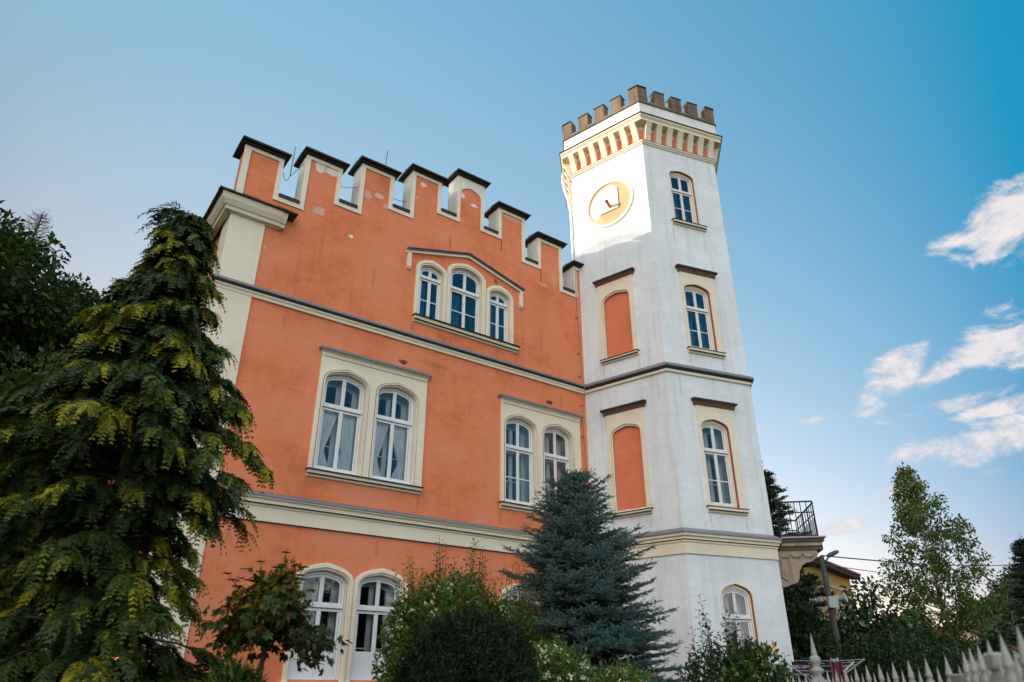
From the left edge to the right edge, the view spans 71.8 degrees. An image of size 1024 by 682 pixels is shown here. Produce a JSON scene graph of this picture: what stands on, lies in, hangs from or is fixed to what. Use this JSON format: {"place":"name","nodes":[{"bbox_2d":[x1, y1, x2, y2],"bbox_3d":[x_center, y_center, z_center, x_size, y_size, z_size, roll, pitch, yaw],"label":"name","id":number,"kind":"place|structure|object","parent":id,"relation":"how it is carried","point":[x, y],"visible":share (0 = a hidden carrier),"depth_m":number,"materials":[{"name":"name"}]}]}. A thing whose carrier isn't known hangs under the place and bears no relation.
{"place":"outdoors","nodes":[
{"label":"outdoors","id":0,"kind":"place"},
{"bbox_2d":[0,361,1016,677],"bbox_3d":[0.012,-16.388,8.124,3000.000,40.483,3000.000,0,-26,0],"label":"ground","id":1,"kind":"structure","parent":0,"point":[34,581],"depth_m":25.54,"materials":[{"name":"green plant"}]},
{"bbox_2d":[15,208,58,251],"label":"dead conifer","id":2,"kind":"object","parent":1,"relation":"on","point":[37,224],"visible":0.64,"depth_m":43.00,"materials":[{"name":"grey plant"}]},
{"bbox_2d":[0,200,85,366],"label":"beech tree","id":3,"kind":"object","parent":1,"relation":"on","point":[17,269],"visible":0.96,"depth_m":33.38,"materials":[{"name":"green plant"}]},
{"bbox_2d":[0,351,85,607],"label":"tree","id":4,"kind":"object","parent":1,"relation":"on","point":[39,354],"visible":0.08,"depth_m":24.46,"materials":[{"name":"green plant"}]},
{"bbox_2d":[0,362,95,668],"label":"tree","id":5,"kind":"object","parent":1,"relation":"on","point":[7,595],"visible":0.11,"depth_m":20.26,"materials":[{"name":"green plant"}]},
{"bbox_2d":[0,340,100,588],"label":"tree","id":6,"kind":"object","parent":1,"relation":"on","point":[15,351],"visible":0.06,"depth_m":26.01,"materials":[{"name":"green plant"}]},
{"bbox_2d":[1,337,103,556],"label":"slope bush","id":7,"kind":"object","parent":1,"relation":"on","point":[47,347],"depth_m":29.04,"materials":[{"name":"green plant"}]},
{"bbox_2d":[0,269,110,401],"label":"oak tree","id":8,"kind":"object","parent":1,"relation":"on","point":[86,295],"visible":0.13,"depth_m":37.40,"materials":[{"name":"green plant"}]},
{"bbox_2d":[0,200,275,681],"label":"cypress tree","id":9,"kind":"object","parent":1,"relation":"on","point":[153,404],"visible":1,"depth_m":6.87,"materials":[{"name":"green plant"}]},
{"bbox_2d":[199,654,269,681],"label":"juniper bush","id":10,"kind":"object","parent":1,"relation":"on","point":[230,670],"visible":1,"depth_m":5.54,"materials":[{"name":"green plant"}]},
{"bbox_2d":[198,550,351,681],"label":"maple tree","id":11,"kind":"object","parent":1,"relation":"on","point":[267,613],"visible":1,"depth_m":6.53,"materials":[{"name":"green plant"}]},
{"bbox_2d":[61,135,592,681],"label":"villa","id":12,"kind":"object","parent":1,"relation":"on","point":[407,377],"visible":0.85,"depth_m":16.82,"materials":[{"name":"orange paint"}]},
{"bbox_2d":[288,571,344,679],"bbox_3d":[-3.933,5.635,14.063,1.180,2.190,0.390,18,-31,-32],"label":"window","id":13,"kind":"structure","parent":12,"relation":"in","point":[334,608],"depth_m":14.17,"materials":[{"name":"white paint"}]},
{"bbox_2d":[314,376,363,474],"bbox_3d":[-3.938,1.892,15.912,1.200,2.460,0.390,18,-31,-32],"label":"window","id":14,"kind":"structure","parent":12,"relation":"in","point":[348,425],"depth_m":15.85,"materials":[{"name":"white paint"}]},
{"bbox_2d":[350,576,398,679],"bbox_3d":[-2.921,5.962,14.720,1.180,2.190,0.390,18,-31,-32],"label":"window","id":15,"kind":"structure","parent":12,"relation":"in","point":[361,668],"depth_m":14.68,"materials":[{"name":"white paint"}]},
{"bbox_2d":[370,389,412,483],"bbox_3d":[-2.894,2.229,16.590,1.200,2.460,0.390,18,-31,-32],"label":"window","id":16,"kind":"structure","parent":12,"relation":"in","point":[400,429],"depth_m":16.56,"materials":[{"name":"white paint"}]},
{"bbox_2d":[418,268,440,319],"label":"window","id":17,"kind":"structure","parent":12,"relation":"in","point":[430,280],"depth_m":18.64,"materials":[{"name":"glass"}]},
{"bbox_2d":[449,270,479,331],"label":"window","id":18,"kind":"structure","parent":12,"relation":"in","point":[464,296],"depth_m":19.28,"materials":[{"name":"glass"}]},
{"bbox_2d":[489,293,506,341],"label":"window","id":19,"kind":"structure","parent":12,"relation":"in","point":[498,304],"depth_m":19.80,"materials":[{"name":"white paint"}]},
{"bbox_2d":[504,590,530,613],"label":"window","id":20,"kind":"structure","parent":12,"relation":"in","point":[508,594],"depth_m":16.96,"materials":[{"name":"white paint"}]},
{"bbox_2d":[506,420,532,505],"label":"window","id":21,"kind":"structure","parent":12,"relation":"in","point":[521,429],"depth_m":18.61,"materials":[{"name":"white paint"}]},
{"bbox_2d":[544,429,568,508],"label":"window","id":22,"kind":"structure","parent":12,"relation":"in","point":[559,458],"depth_m":19.45,"materials":[{"name":"white paint"}]},
{"bbox_2d":[371,535,519,681],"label":"dogwood shrub","id":23,"kind":"object","parent":1,"relation":"on","point":[445,597],"visible":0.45,"depth_m":10.98,"materials":[{"name":"green plant"}]},
{"bbox_2d":[391,604,543,681],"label":"yew bush","id":24,"kind":"object","parent":1,"relation":"on","point":[465,643],"visible":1,"depth_m":8.38,"materials":[{"name":"green plant"}]},
{"bbox_2d":[473,562,561,679],"bbox_3d":[0.066,5.348,10.999,1.824,3.694,1.607,0,-26,0],"label":"forsythia shrub","id":25,"kind":"object","parent":1,"relation":"on","point":[536,636],"visible":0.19,"depth_m":11.26,"materials":[{"name":"green plant"}]},
{"bbox_2d":[515,619,601,681],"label":"elder shrub","id":26,"kind":"object","parent":1,"relation":"on","point":[555,660],"visible":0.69,"depth_m":9.24,"materials":[{"name":"green plant"}]},
{"bbox_2d":[497,459,694,681],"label":"blue spruce","id":27,"kind":"object","parent":1,"relation":"on","point":[585,596],"visible":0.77,"depth_m":11.83,"materials":[{"name":"green plant"}]},
{"bbox_2d":[589,654,665,681],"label":"spirea shrub","id":28,"kind":"object","parent":1,"relation":"on","point":[624,673],"visible":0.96,"depth_m":9.74,"materials":[{"name":"green plant"}]},
{"bbox_2d":[675,594,761,681],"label":"jasmine shrub","id":29,"kind":"object","parent":1,"relation":"on","point":[711,662],"visible":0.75,"depth_m":10.51,"materials":[{"name":"green plant"}]},
{"bbox_2d":[719,634,791,681],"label":"rose bush","id":30,"kind":"object","parent":1,"relation":"on","point":[750,665],"visible":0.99,"depth_m":9.96,"materials":[{"name":"green plant"}]},
{"bbox_2d":[766,670,808,681],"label":"box shrub","id":31,"kind":"object","parent":1,"relation":"on","point":[791,674],"visible":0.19,"depth_m":9.97,"materials":[{"name":"green plant"}]},
{"bbox_2d":[762,462,838,662],"bbox_3d":[10.659,9.828,27.576,4.371,10.753,4.254,0,-26,0],"label":"spruce tree","id":32,"kind":"object","parent":1,"relation":"on","point":[807,579],"visible":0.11,"depth_m":28.09,"materials":[{"name":"green plant"}]},
{"bbox_2d":[783,571,845,679],"bbox_3d":[8.678,9.671,21.326,2.819,5.640,2.602,12,-29,-23],"label":"lime tree","id":33,"kind":"object","parent":1,"relation":"on","point":[804,628],"visible":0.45,"depth_m":21.46,"materials":[{"name":"green plant"}]},
{"bbox_2d":[779,659,864,680],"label":"clothes dryer","id":34,"kind":"object","parent":1,"relation":"on","point":[850,665],"visible":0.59,"depth_m":11.92,"materials":[{"name":"grey plastic"}]},
{"bbox_2d":[791,661,810,681],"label":"striped blanket","id":35,"kind":"object","parent":34,"relation":"hanging from","point":[805,666],"visible":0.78,"depth_m":12.13,"materials":[{"name":"multicoloured fabric"}]},
{"bbox_2d":[809,662,831,681],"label":"hanging towel","id":36,"kind":"object","parent":34,"relation":"hanging from","point":[825,667],"visible":0.42,"depth_m":11.86,"materials":[{"name":"blue fabric"}]},
{"bbox_2d":[829,660,844,681],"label":"hanging shirt","id":37,"kind":"object","parent":34,"relation":"hanging from","point":[837,666],"visible":0.83,"depth_m":11.60,"materials":[{"name":"fabric"}]},
{"bbox_2d":[810,628,850,660],"bbox_3d":[11.622,12.324,24.929,3.666,4.206,3.264,13,-29,-24],"label":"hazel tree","id":38,"kind":"object","parent":1,"relation":"on","point":[829,636],"depth_m":25.19,"materials":[{"name":"green plant"}]},
{"bbox_2d":[818,550,847,656],"bbox_3d":[9.843,9.233,20.978,0.892,5.904,0.444,-3,-27,7],"label":"utility pole","id":39,"kind":"object","parent":1,"relation":"on","point":[832,602],"visible":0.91,"depth_m":21.55,"materials":[{"name":"concrete"}]},
{"bbox_2d":[821,555,1011,565],"bbox_3d":[22.367,10.768,34.717,0.040,3.904,36.032,-23,-35,39],"label":"power line","id":40,"kind":"object","parent":39,"relation":"attached to","point":[900,562],"visible":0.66,"depth_m":26.79,"materials":[{"name":"metal"}]},
{"bbox_2d":[826,564,1014,585],"bbox_3d":[22.220,11.572,34.438,0.025,2.744,35.961,-23,-34,38],"label":"power line","id":41,"kind":"object","parent":39,"relation":"attached to","point":[899,575],"visible":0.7,"depth_m":26.51,"materials":[{"name":"metal"}]},
{"bbox_2d":[825,634,930,681],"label":"hedge bush","id":42,"kind":"object","parent":1,"relation":"on","point":[889,658],"visible":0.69,"depth_m":13.80,"materials":[{"name":"green plant"}]},
{"bbox_2d":[822,575,938,681],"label":"walnut tree","id":43,"kind":"object","parent":1,"relation":"on","point":[854,624],"visible":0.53,"depth_m":22.57,"materials":[{"name":"green plant"}]},
{"bbox_2d":[782,625,1023,681],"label":"spear fence","id":44,"kind":"object","parent":1,"relation":"on","point":[992,666],"visible":1,"depth_m":3.88,"materials":[{"name":"white metal"}]},
{"bbox_2d":[857,609,953,656],"bbox_3d":[13.884,11.900,24.813,3.457,4.752,4.135,0,-26,0],"label":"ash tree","id":45,"kind":"object","parent":1,"relation":"on","point":[907,611],"visible":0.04,"depth_m":25.22,"materials":[{"name":"green plant"}]},
{"bbox_2d":[856,621,977,681],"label":"hedge bush","id":46,"kind":"object","parent":1,"relation":"on","point":[939,655],"visible":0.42,"depth_m":15.92,"materials":[{"name":"green plant"}]},
{"bbox_2d":[877,462,1008,657],"bbox_3d":[18.849,11.136,31.283,4.682,11.866,5.578,-12,-29,22],"label":"birch tree","id":47,"kind":"object","parent":1,"relation":"on","point":[911,503],"visible":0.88,"depth_m":31.07,"materials":[{"name":"green plant"}]},
{"bbox_2d":[912,650,976,681],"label":"hedge bush","id":48,"kind":"object","parent":1,"relation":"on","point":[942,660],"visible":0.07,"depth_m":17.25,"materials":[{"name":"green plant"}]},
{"bbox_2d":[932,623,1022,669],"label":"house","id":49,"kind":"structure","parent":1,"relation":"on","point":[1016,650],"depth_m":47.47,"materials":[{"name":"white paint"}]},
{"bbox_2d":[954,562,1023,647],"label":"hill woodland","id":50,"kind":"object","parent":1,"relation":"on","point":[1001,617],"visible":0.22,"depth_m":86.53,"materials":[{"name":"green plant"}]},
{"bbox_2d":[975,633,1019,670],"bbox_3d":[13.752,9.909,19.722,1.244,3.284,1.012,0,-26,0],"label":"hedge bush","id":51,"kind":"object","parent":1,"relation":"on","point":[994,644],"visible":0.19,"depth_m":20.15,"materials":[{"name":"green plant"}]},
{"bbox_2d":[1004,534,1023,668],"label":"fir tree","id":52,"kind":"object","parent":1,"relation":"on","point":[1017,548],"visible":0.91,"depth_m":37.66,"materials":[{"name":"green plant"}]},
{"bbox_2d":[0,0,1023,626],"label":"sky","id":53,"kind":"structure","parent":0,"point":[870,175],"materials":[{"name":"blue"}]},
{"bbox_2d":[559,84,825,681],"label":"tower","id":54,"kind":"structure","parent":0,"point":[673,442],"depth_m":19.73,"materials":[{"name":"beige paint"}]},
{"bbox_2d":[592,267,639,365],"bbox_3d":[3.100,-0.718,20.842,1.400,2.825,0.270,-20,-32,34],"label":"blind window","id":55,"kind":"structure","parent":54,"relation":"in","point":[622,338],"depth_m":20.89,"materials":[{"name":"orange paint"}]},
{"bbox_2d":[600,399,653,519],"bbox_3d":[3.098,3.162,18.919,1.400,3.065,0.270,-20,-32,34],"label":"blind window","id":56,"kind":"structure","parent":54,"relation":"in","point":[632,473],"depth_m":18.96,"materials":[{"name":"orange paint"}]},
{"bbox_2d":[669,175,695,222],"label":"window","id":57,"kind":"structure","parent":54,"relation":"in","point":[683,208],"depth_m":22.46,"materials":[{"name":"glass"}]},
{"bbox_2d":[684,289,712,349],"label":"window","id":58,"kind":"structure","parent":54,"relation":"in","point":[696,303],"depth_m":20.54,"materials":[{"name":"white paint"}]},
{"bbox_2d":[701,424,734,507],"bbox_3d":[5.318,3.305,18.737,1.020,2.430,0.390,10,-28,-19],"label":"window","id":59,"kind":"structure","parent":54,"relation":"in","point":[719,453],"depth_m":18.76,"materials":[{"name":"white paint"}]},
{"bbox_2d":[722,588,756,679],"bbox_3d":[5.316,6.987,16.912,1.020,2.210,0.390,10,-28,-19],"label":"window","id":60,"kind":"structure","parent":54,"relation":"in","point":[740,604],"depth_m":17.11,"materials":[{"name":"white paint"}]},
{"bbox_2d":[802,557,860,637],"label":"yellow house","id":61,"kind":"structure","parent":0,"point":[838,576],"depth_m":38.68,"materials":[{"name":"paint"}]},
{"bbox_2d":[815,590,823,619],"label":"window","id":62,"kind":"structure","parent":61,"relation":"in","point":[819,598],"depth_m":36.04,"materials":[{"name":"white paint"}]},
{"bbox_2d":[837,595,844,627],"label":"window","id":63,"kind":"structure","parent":61,"relation":"in","point":[837,595],"depth_m":38.47,"materials":[{"name":"white paint"}]}
]}

